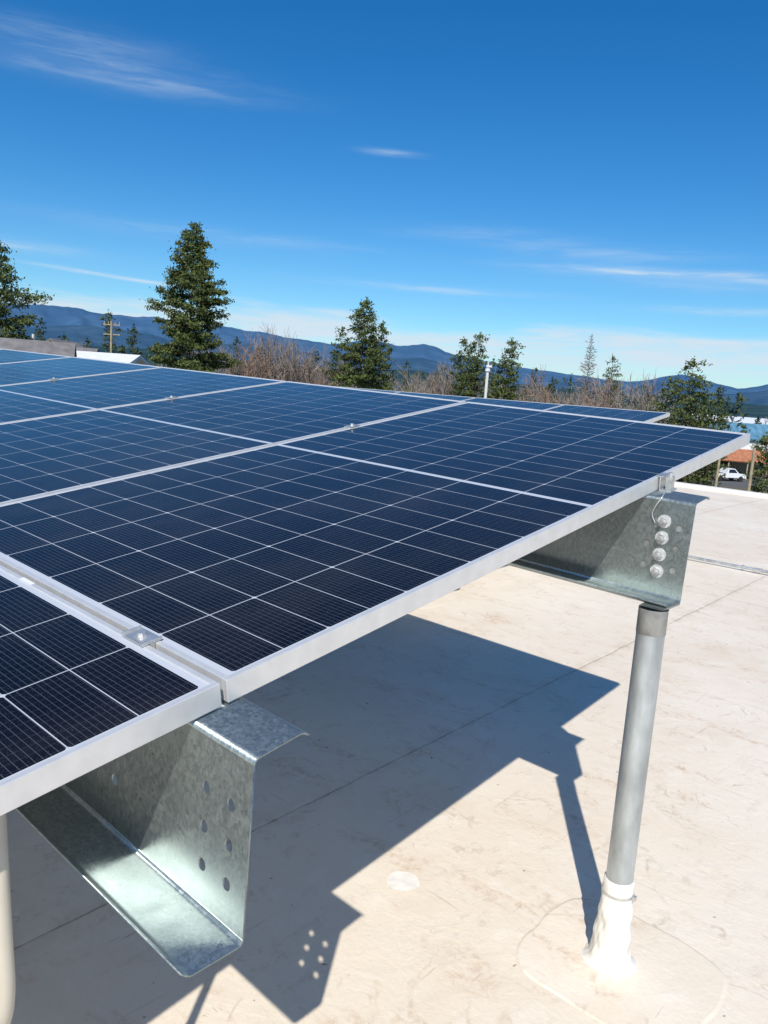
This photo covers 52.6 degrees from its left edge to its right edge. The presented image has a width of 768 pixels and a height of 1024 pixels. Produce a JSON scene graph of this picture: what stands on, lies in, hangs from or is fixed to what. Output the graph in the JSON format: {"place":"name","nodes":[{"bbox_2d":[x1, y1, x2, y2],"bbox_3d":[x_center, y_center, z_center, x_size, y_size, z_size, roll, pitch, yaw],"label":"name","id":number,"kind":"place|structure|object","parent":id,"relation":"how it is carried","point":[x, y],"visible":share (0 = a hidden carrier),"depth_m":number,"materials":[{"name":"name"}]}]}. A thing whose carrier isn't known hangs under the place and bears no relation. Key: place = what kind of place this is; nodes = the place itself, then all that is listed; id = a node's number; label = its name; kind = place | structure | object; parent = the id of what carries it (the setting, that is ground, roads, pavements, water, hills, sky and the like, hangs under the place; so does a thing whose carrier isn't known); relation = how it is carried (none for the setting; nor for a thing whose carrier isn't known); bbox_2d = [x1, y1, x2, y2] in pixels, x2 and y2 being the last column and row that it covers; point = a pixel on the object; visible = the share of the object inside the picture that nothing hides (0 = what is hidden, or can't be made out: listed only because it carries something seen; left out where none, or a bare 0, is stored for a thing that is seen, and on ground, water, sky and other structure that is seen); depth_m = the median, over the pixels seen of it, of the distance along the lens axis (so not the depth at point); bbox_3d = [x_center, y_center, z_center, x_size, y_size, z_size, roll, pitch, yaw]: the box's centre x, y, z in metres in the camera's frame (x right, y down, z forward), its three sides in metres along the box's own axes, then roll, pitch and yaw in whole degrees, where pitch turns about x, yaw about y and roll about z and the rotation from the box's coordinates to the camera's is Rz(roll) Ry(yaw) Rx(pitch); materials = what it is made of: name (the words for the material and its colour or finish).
{"place":"outdoors","nodes":[
{"label":"outdoors","id":0,"kind":"place"},
{"bbox_2d":[192,345,228,373],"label":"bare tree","id":1,"kind":"object","parent":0,"point":[196,352],"visible":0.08,"depth_m":96.03,"materials":[{"name":"plant"}]},
{"bbox_2d":[0,302,767,396],"bbox_3d":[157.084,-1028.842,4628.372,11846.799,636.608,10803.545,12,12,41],"label":"mountain ridge","id":2,"kind":"structure","parent":0,"point":[51,315],"depth_m":7607.02,"materials":[{"name":"blue"}]},
{"bbox_2d":[0,325,767,404],"bbox_3d":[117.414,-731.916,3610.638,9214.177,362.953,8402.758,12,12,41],"label":"hills","id":3,"kind":"structure","parent":0,"point":[76,333],"depth_m":6023.34,"materials":[{"name":"blue"}]},
{"bbox_2d":[0,0,767,388],"label":"sky","id":4,"kind":"structure","parent":0,"point":[549,176],"materials":[{"name":"blue"}]},
{"bbox_2d":[36,339,767,418],"bbox_3d":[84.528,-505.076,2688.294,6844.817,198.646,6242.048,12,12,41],"label":"foothills","id":5,"kind":"structure","parent":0,"point":[755,411],"depth_m":3681.09,"materials":[{"name":"plant"}]},
{"bbox_2d":[656,412,767,493],"bbox_3d":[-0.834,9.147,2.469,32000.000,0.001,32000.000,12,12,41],"label":"ground","id":6,"kind":"structure","parent":0,"point":[736,488],"depth_m":100.73,"materials":[{"name":"grey asphalt"}]},
{"bbox_2d":[0,240,54,339],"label":"pine tree","id":7,"kind":"object","parent":6,"relation":"on","point":[6,296],"visible":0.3,"depth_m":52.25,"materials":[{"name":"green plant"}]},
{"bbox_2d":[33,319,46,340],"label":"fir tree","id":8,"kind":"object","parent":6,"relation":"on","point":[40,332],"visible":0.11,"depth_m":98.36,"materials":[{"name":"green plant"}]},
{"bbox_2d":[57,332,69,340],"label":"fir tree","id":9,"kind":"object","parent":6,"relation":"on","point":[64,336],"visible":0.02,"depth_m":108.71,"materials":[{"name":"green plant"}]},
{"bbox_2d":[99,310,122,352],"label":"fir tree","id":10,"kind":"object","parent":6,"relation":"on","point":[110,317],"visible":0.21,"depth_m":87.56,"materials":[{"name":"green plant"}]},
{"bbox_2d":[103,321,119,352],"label":"utility pole","id":11,"kind":"object","parent":6,"relation":"on","point":[111,324],"visible":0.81,"depth_m":78.40,"materials":[{"name":"brown wood"}]},
{"bbox_2d":[125,323,141,354],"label":"fir tree","id":12,"kind":"object","parent":6,"relation":"on","point":[128,342],"visible":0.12,"depth_m":88.59,"materials":[{"name":"green plant"}]},
{"bbox_2d":[139,221,243,372],"bbox_3d":[-16.534,-13.375,66.726,8.873,22.238,9.139,12,12,41],"label":"pine tree","id":13,"kind":"object","parent":6,"relation":"on","point":[185,337],"visible":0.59,"depth_m":64.78,"materials":[{"name":"green plant"}]},
{"bbox_2d":[230,336,242,374],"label":"fir tree","id":14,"kind":"object","parent":6,"relation":"on","point":[237,341],"visible":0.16,"depth_m":105.80,"materials":[{"name":"green plant"}]},
{"bbox_2d":[218,342,263,376],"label":"bare tree","id":15,"kind":"object","parent":6,"relation":"on","point":[234,370],"visible":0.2,"depth_m":81.26,"materials":[{"name":"brown plant"}]},
{"bbox_2d":[223,328,281,379],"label":"bare tree","id":16,"kind":"object","parent":6,"relation":"on","point":[249,369],"visible":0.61,"depth_m":78.51,"materials":[{"name":"brown plant"}]},
{"bbox_2d":[232,337,272,377],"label":"bare tree","id":17,"kind":"object","parent":6,"relation":"on","point":[263,355],"visible":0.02,"depth_m":85.51,"materials":[{"name":"brown plant"}]},
{"bbox_2d":[234,333,291,380],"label":"bare tree","id":18,"kind":"object","parent":6,"relation":"on","point":[259,370],"visible":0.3,"depth_m":82.68,"materials":[{"name":"brown plant"}]},
{"bbox_2d":[253,322,314,380],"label":"bare tree","id":19,"kind":"object","parent":6,"relation":"on","point":[282,364],"visible":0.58,"depth_m":81.21,"materials":[{"name":"brown plant"}]},
{"bbox_2d":[270,339,318,383],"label":"bare tree","id":20,"kind":"object","parent":6,"relation":"on","point":[292,367],"visible":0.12,"depth_m":85.96,"materials":[{"name":"brown plant"}]},
{"bbox_2d":[279,348,313,383],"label":"bare tree","id":21,"kind":"object","parent":6,"relation":"on","point":[295,373],"visible":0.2,"depth_m":84.15,"materials":[{"name":"brown plant"}]},
{"bbox_2d":[269,334,338,385],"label":"bare tree","id":22,"kind":"object","parent":6,"relation":"on","point":[296,366],"visible":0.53,"depth_m":81.68,"materials":[{"name":"brown plant"}]},
{"bbox_2d":[282,345,347,385],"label":"bare tree","id":23,"kind":"object","parent":6,"relation":"on","point":[322,375],"visible":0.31,"depth_m":82.71,"materials":[{"name":"brown plant"}]},
{"bbox_2d":[308,350,327,380],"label":"fir tree","id":24,"kind":"object","parent":6,"relation":"on","point":[317,357],"visible":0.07,"depth_m":117.39,"materials":[{"name":"green plant"}]},
{"bbox_2d":[309,357,354,385],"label":"bare tree","id":25,"kind":"object","parent":6,"relation":"on","point":[317,377],"visible":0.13,"depth_m":89.93,"materials":[{"name":"brown plant"}]},
{"bbox_2d":[319,326,352,386],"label":"pine tree","id":26,"kind":"object","parent":6,"relation":"on","point":[340,365],"visible":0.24,"depth_m":83.79,"materials":[{"name":"green plant"}]},
{"bbox_2d":[330,297,385,389],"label":"pine tree","id":27,"kind":"object","parent":6,"relation":"on","point":[356,358],"visible":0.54,"depth_m":77.88,"materials":[{"name":"green plant"}]},
{"bbox_2d":[364,320,394,390],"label":"pine tree","id":28,"kind":"object","parent":6,"relation":"on","point":[383,366],"visible":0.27,"depth_m":81.87,"materials":[{"name":"green plant"}]},
{"bbox_2d":[398,362,412,391],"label":"fir tree","id":29,"kind":"object","parent":6,"relation":"on","point":[406,363],"visible":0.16,"depth_m":137.53,"materials":[{"name":"green plant"}]},
{"bbox_2d":[393,360,435,393],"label":"bare tree","id":30,"kind":"object","parent":6,"relation":"on","point":[409,381],"visible":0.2,"depth_m":99.12,"materials":[{"name":"brown plant"}]},
{"bbox_2d":[401,361,457,394],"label":"bare tree","id":31,"kind":"object","parent":6,"relation":"on","point":[420,385],"visible":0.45,"depth_m":94.07,"materials":[{"name":"brown plant"}]},
{"bbox_2d":[418,368,456,395],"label":"bare tree","id":32,"kind":"object","parent":6,"relation":"on","point":[431,383],"visible":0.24,"depth_m":95.27,"materials":[{"name":"brown plant"}]},
{"bbox_2d":[429,365,447,393],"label":"fir tree","id":33,"kind":"object","parent":6,"relation":"on","point":[440,376],"visible":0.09,"depth_m":127.64,"materials":[{"name":"green plant"}]},
{"bbox_2d":[113,342,767,464],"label":"distant trees","id":34,"kind":"object","parent":6,"relation":"on","point":[737,409],"visible":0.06,"depth_m":156.87,"materials":[{"name":"plant"}]},
{"bbox_2d":[429,359,481,395],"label":"bare tree","id":35,"kind":"object","parent":6,"relation":"on","point":[442,381],"visible":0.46,"depth_m":92.68,"materials":[{"name":"brown plant"}]},
{"bbox_2d":[448,336,479,395],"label":"pine tree","id":36,"kind":"object","parent":6,"relation":"on","point":[464,359],"visible":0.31,"depth_m":82.89,"materials":[{"name":"green plant"}]},
{"bbox_2d":[455,332,498,398],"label":"pine tree","id":37,"kind":"object","parent":6,"relation":"on","point":[477,361],"visible":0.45,"depth_m":80.76,"materials":[{"name":"green plant"}]},
{"bbox_2d":[484,362,491,397],"bbox_3d":[4.105,-1.024,33.974,0.277,10.912,0.224,4,9,2],"label":"lamp post","id":38,"kind":"object","parent":6,"relation":"on","point":[487,369],"visible":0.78,"depth_m":33.19,"materials":[{"name":"metal"}]},
{"bbox_2d":[487,358,497,397],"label":"fir tree","id":39,"kind":"object","parent":6,"relation":"on","point":[492,362],"visible":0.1,"depth_m":116.97,"materials":[{"name":"green plant"}]},
{"bbox_2d":[488,337,525,400],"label":"pine tree","id":40,"kind":"object","parent":6,"relation":"on","point":[510,372],"visible":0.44,"depth_m":81.38,"materials":[{"name":"green plant"}]},
{"bbox_2d":[502,367,556,403],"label":"bare tree","id":41,"kind":"object","parent":6,"relation":"on","point":[527,381],"visible":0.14,"depth_m":87.36,"materials":[{"name":"brown plant"}]},
{"bbox_2d":[515,373,552,402],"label":"bare tree","id":42,"kind":"object","parent":6,"relation":"on","point":[533,398],"visible":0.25,"depth_m":87.08,"materials":[{"name":"brown plant"}]},
{"bbox_2d":[526,367,544,401],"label":"fir tree","id":43,"kind":"object","parent":6,"relation":"on","point":[536,369],"visible":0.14,"depth_m":125.80,"materials":[{"name":"green plant"}]},
{"bbox_2d":[541,376,558,403],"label":"fir tree","id":44,"kind":"object","parent":6,"relation":"on","point":[554,386],"visible":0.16,"depth_m":120.86,"materials":[{"name":"green plant"}]},
{"bbox_2d":[524,366,589,404],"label":"bare tree","id":45,"kind":"object","parent":6,"relation":"on","point":[546,393],"visible":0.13,"depth_m":76.06,"materials":[{"name":"brown plant"}]},
{"bbox_2d":[560,373,577,404],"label":"fir tree","id":46,"kind":"object","parent":6,"relation":"on","point":[570,384],"visible":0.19,"depth_m":115.18,"materials":[{"name":"green plant"}]},
{"bbox_2d":[561,376,608,407],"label":"bare tree","id":47,"kind":"object","parent":6,"relation":"on","point":[577,400],"visible":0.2,"depth_m":68.53,"materials":[{"name":"plant"}]},
{"bbox_2d":[572,336,604,405],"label":"larch tree","id":48,"kind":"object","parent":6,"relation":"on","point":[588,365],"visible":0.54,"depth_m":76.24,"materials":[{"name":"plant"}]},
{"bbox_2d":[571,372,622,408],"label":"bare tree","id":49,"kind":"object","parent":6,"relation":"on","point":[594,403],"visible":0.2,"depth_m":70.84,"materials":[{"name":"brown plant"}]},
{"bbox_2d":[582,370,625,408],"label":"bare tree","id":50,"kind":"object","parent":6,"relation":"on","point":[605,386],"visible":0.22,"depth_m":74.26,"materials":[{"name":"brown plant"}]},
{"bbox_2d":[598,355,622,407],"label":"pine tree","id":51,"kind":"object","parent":6,"relation":"on","point":[612,380],"visible":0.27,"depth_m":85.02,"materials":[{"name":"green plant"}]},
{"bbox_2d":[579,376,656,409],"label":"bare tree","id":52,"kind":"object","parent":6,"relation":"on","point":[621,393],"visible":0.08,"depth_m":70.47,"materials":[{"name":"brown plant"}]},
{"bbox_2d":[612,372,674,411],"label":"bare tree","id":53,"kind":"object","parent":6,"relation":"on","point":[631,398],"visible":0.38,"depth_m":65.32,"materials":[{"name":"brown plant"}]},
{"bbox_2d":[634,383,652,409],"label":"fir tree","id":54,"kind":"object","parent":6,"relation":"on","point":[644,397],"visible":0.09,"depth_m":107.79,"materials":[{"name":"green plant"}]},
{"bbox_2d":[643,375,682,424],"bbox_3d":[21.189,-4.503,60.032,4.242,12.011,4.723,12,12,41],"label":"pine tree","id":55,"kind":"object","parent":6,"relation":"on","point":[661,405],"visible":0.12,"depth_m":59.49,"materials":[{"name":"green plant"}]},
{"bbox_2d":[627,373,715,479],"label":"bare tree","id":56,"kind":"object","parent":6,"relation":"on","point":[652,404],"visible":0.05,"depth_m":67.97,"materials":[{"name":"brown plant"}]},
{"bbox_2d":[665,356,716,483],"bbox_3d":[22.167,-4.757,57.556,4.572,13.415,4.582,12,12,41],"label":"pine tree","id":57,"kind":"object","parent":6,"relation":"on","point":[693,399],"visible":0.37,"depth_m":56.86,"materials":[{"name":"green plant"}]},
{"bbox_2d":[677,469,712,484],"bbox_3d":[15.662,-3.277,63.540,23.390,8.973,64.785,7,9,18],"label":"brush thicket","id":58,"kind":"object","parent":6,"relation":"on","point":[692,479],"depth_m":63.94,"materials":[{"name":"green plant"}]},
{"bbox_2d":[688,395,712,484],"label":"fir tree","id":59,"kind":"object","parent":6,"relation":"on","point":[701,405],"visible":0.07,"depth_m":82.52,"materials":[{"name":"green plant"}]},
{"bbox_2d":[685,384,732,486],"bbox_3d":[22.978,-3.348,55.414,3.446,11.425,3.747,4,9,2],"label":"pine tree","id":60,"kind":"object","parent":6,"relation":"on","point":[704,478],"visible":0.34,"depth_m":54.89,"materials":[{"name":"green plant"}]},
{"bbox_2d":[714,458,720,486],"bbox_3d":[22.759,-0.575,53.708,0.228,6.442,0.229,4,9,2],"label":"wooden pole","id":61,"kind":"object","parent":6,"relation":"on","point":[717,473],"depth_m":53.31,"materials":[{"name":"brown wood"}]},
{"bbox_2d":[678,415,767,424],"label":"tan warehouse","id":62,"kind":"structure","parent":6,"relation":"on","point":[749,420],"depth_m":289.39,"materials":[{"name":"paint"}]},
{"bbox_2d":[717,404,732,430],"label":"fir tree","id":63,"kind":"object","parent":6,"relation":"on","point":[725,412],"visible":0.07,"depth_m":136.56,"materials":[{"name":"green plant"}]},
{"bbox_2d":[705,422,767,450],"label":"blue roof warehouse","id":64,"kind":"structure","parent":6,"relation":"on","point":[756,430],"depth_m":164.96,"materials":[{"name":"white paint"}]},
{"bbox_2d":[707,476,767,489],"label":"parking lot","id":65,"kind":"structure","parent":6,"relation":"on","point":[734,482],"depth_m":107.42,"materials":[{"name":"grey asphalt"}]},
{"bbox_2d":[711,468,745,481],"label":"pickup truck","id":66,"kind":"object","parent":65,"relation":"on","point":[731,473],"visible":0.67,"depth_m":109.32,"materials":[{"name":"white paint"}]},
{"bbox_2d":[703,449,767,479],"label":"carport","id":67,"kind":"object","parent":65,"relation":"on","point":[739,458],"visible":0.29,"depth_m":115.53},
{"bbox_2d":[747,448,755,490],"bbox_3d":[22.084,-0.165,47.422,0.229,7.500,0.228,4,9,2],"label":"wooden pole","id":68,"kind":"object","parent":6,"relation":"on","point":[751,470],"visible":0.34,"depth_m":46.98,"materials":[{"name":"brown wood"}]},
{"bbox_2d":[741,432,767,492],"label":"pine tree","id":69,"kind":"object","parent":6,"relation":"on","point":[761,487],"visible":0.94,"depth_m":89.76,"materials":[{"name":"green plant"}]},
{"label":"walls","id":70,"kind":"object","parent":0,"visible":0},
{"bbox_2d":[7,486,767,1023],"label":"roof surface","id":71,"kind":"object","parent":70,"relation":"on","point":[459,756],"depth_m":2.70,"materials":[{"name":"beige concrete"}]},
{"bbox_2d":[387,871,419,891],"bbox_3d":[0.057,1.109,2.333,0.101,0.001,0.103,12,12,41],"label":"roof patch","id":72,"kind":"object","parent":71,"relation":"on","point":[401,881],"visible":1,"depth_m":2.33,"materials":[{"name":"white"}]},
{"bbox_2d":[418,597,450,608],"bbox_3d":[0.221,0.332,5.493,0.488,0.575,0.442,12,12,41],"label":"roof patch","id":73,"kind":"object","parent":71,"relation":"on","point":[440,601],"visible":0.01,"depth_m":5.44,"materials":[{"name":"concrete"}]},
{"bbox_3d":[-6.137,-1.483,11.119,18.123,0.271,0.184,12,12,41],"label":"steel purlin","id":74,"kind":"object","parent":73,"relation":"on","visible":0},
{"bbox_2d":[335,386,669,421],"bbox_3d":[-5.440,-1.933,11.999,18.324,0.046,4.213,12,22,41],"label":"solar panel array","id":75,"kind":"object","parent":74,"relation":"on","point":[640,415],"visible":0.02,"depth_m":8.02,"materials":[{"name":"glass"}]},
{"bbox_2d":[516,602,727,1023],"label":"support post","id":76,"kind":"object","parent":71,"relation":"on","point":[609,958],"visible":1,"depth_m":1.99,"materials":[{"name":"metal"}]},
{"bbox_2d":[507,489,709,607],"bbox_3d":[-3.559,-0.985,5.754,11.723,0.279,0.184,14,13,41],"label":"steel purlin","id":77,"kind":"object","parent":76,"relation":"on","point":[638,549],"visible":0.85,"depth_m":2.03,"materials":[{"name":"metal"}]},
{"bbox_2d":[0,348,749,815],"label":"solar panel array","id":78,"kind":"object","parent":77,"relation":"on","point":[178,548],"visible":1,"depth_m":1.76,"materials":[{"name":"glass"}]},
{"bbox_2d":[0,813,15,1023],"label":"support post","id":79,"kind":"object","parent":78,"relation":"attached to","point":[7,983],"visible":0.94,"depth_m":0.94,"materials":[{"name":"white metal"}]},
{"bbox_2d":[688,555,767,572],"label":"roof conduit","id":80,"kind":"object","parent":71,"relation":"on","point":[743,567],"visible":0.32,"depth_m":7.38,"materials":[{"name":"grey metal"}]},
{"bbox_3d":[-7.973,-0.857,7.871,0.488,1.052,0.442,12,12,41],"label":"support post","id":81,"kind":"object","parent":71,"relation":"on","visible":0},
{"bbox_2d":[16,697,309,977],"bbox_3d":[-4.489,-0.657,4.782,11.723,0.271,0.184,14,13,41],"label":"steel purlin","id":82,"kind":"object","parent":81,"relation":"on","point":[134,845],"visible":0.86,"depth_m":1.05,"materials":[{"name":"silver metal"}]},
{"bbox_2d":[674,482,767,498],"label":"edge curb","id":83,"kind":"structure","parent":70,"relation":"on","point":[724,490],"depth_m":14.41,"materials":[{"name":"concrete"}]},
{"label":"walls","id":84,"kind":"object","parent":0,"visible":0},
{"bbox_2d":[0,337,76,356],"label":"roof","id":85,"kind":"structure","parent":84,"relation":"on","point":[55,348],"depth_m":45.81,"materials":[{"name":"grey"}]},
{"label":"walls","id":86,"kind":"object","parent":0,"visible":0},
{"bbox_2d":[46,338,84,347],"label":"roof","id":87,"kind":"structure","parent":86,"relation":"on","point":[64,341],"depth_m":71.86,"materials":[{"name":"grey"}]},
{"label":"walls","id":88,"kind":"object","parent":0,"visible":0},
{"bbox_2d":[76,351,149,364],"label":"roof","id":89,"kind":"structure","parent":88,"relation":"on","point":[126,358],"depth_m":56.57,"materials":[{"name":"white paint"}]},
{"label":"walls","id":90,"kind":"object","parent":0,"visible":0},
{"bbox_2d":[76,347,99,351],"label":"roof","id":91,"kind":"structure","parent":90,"relation":"on","point":[87,349],"depth_m":66.81,"materials":[{"name":"grey"}]}
]}

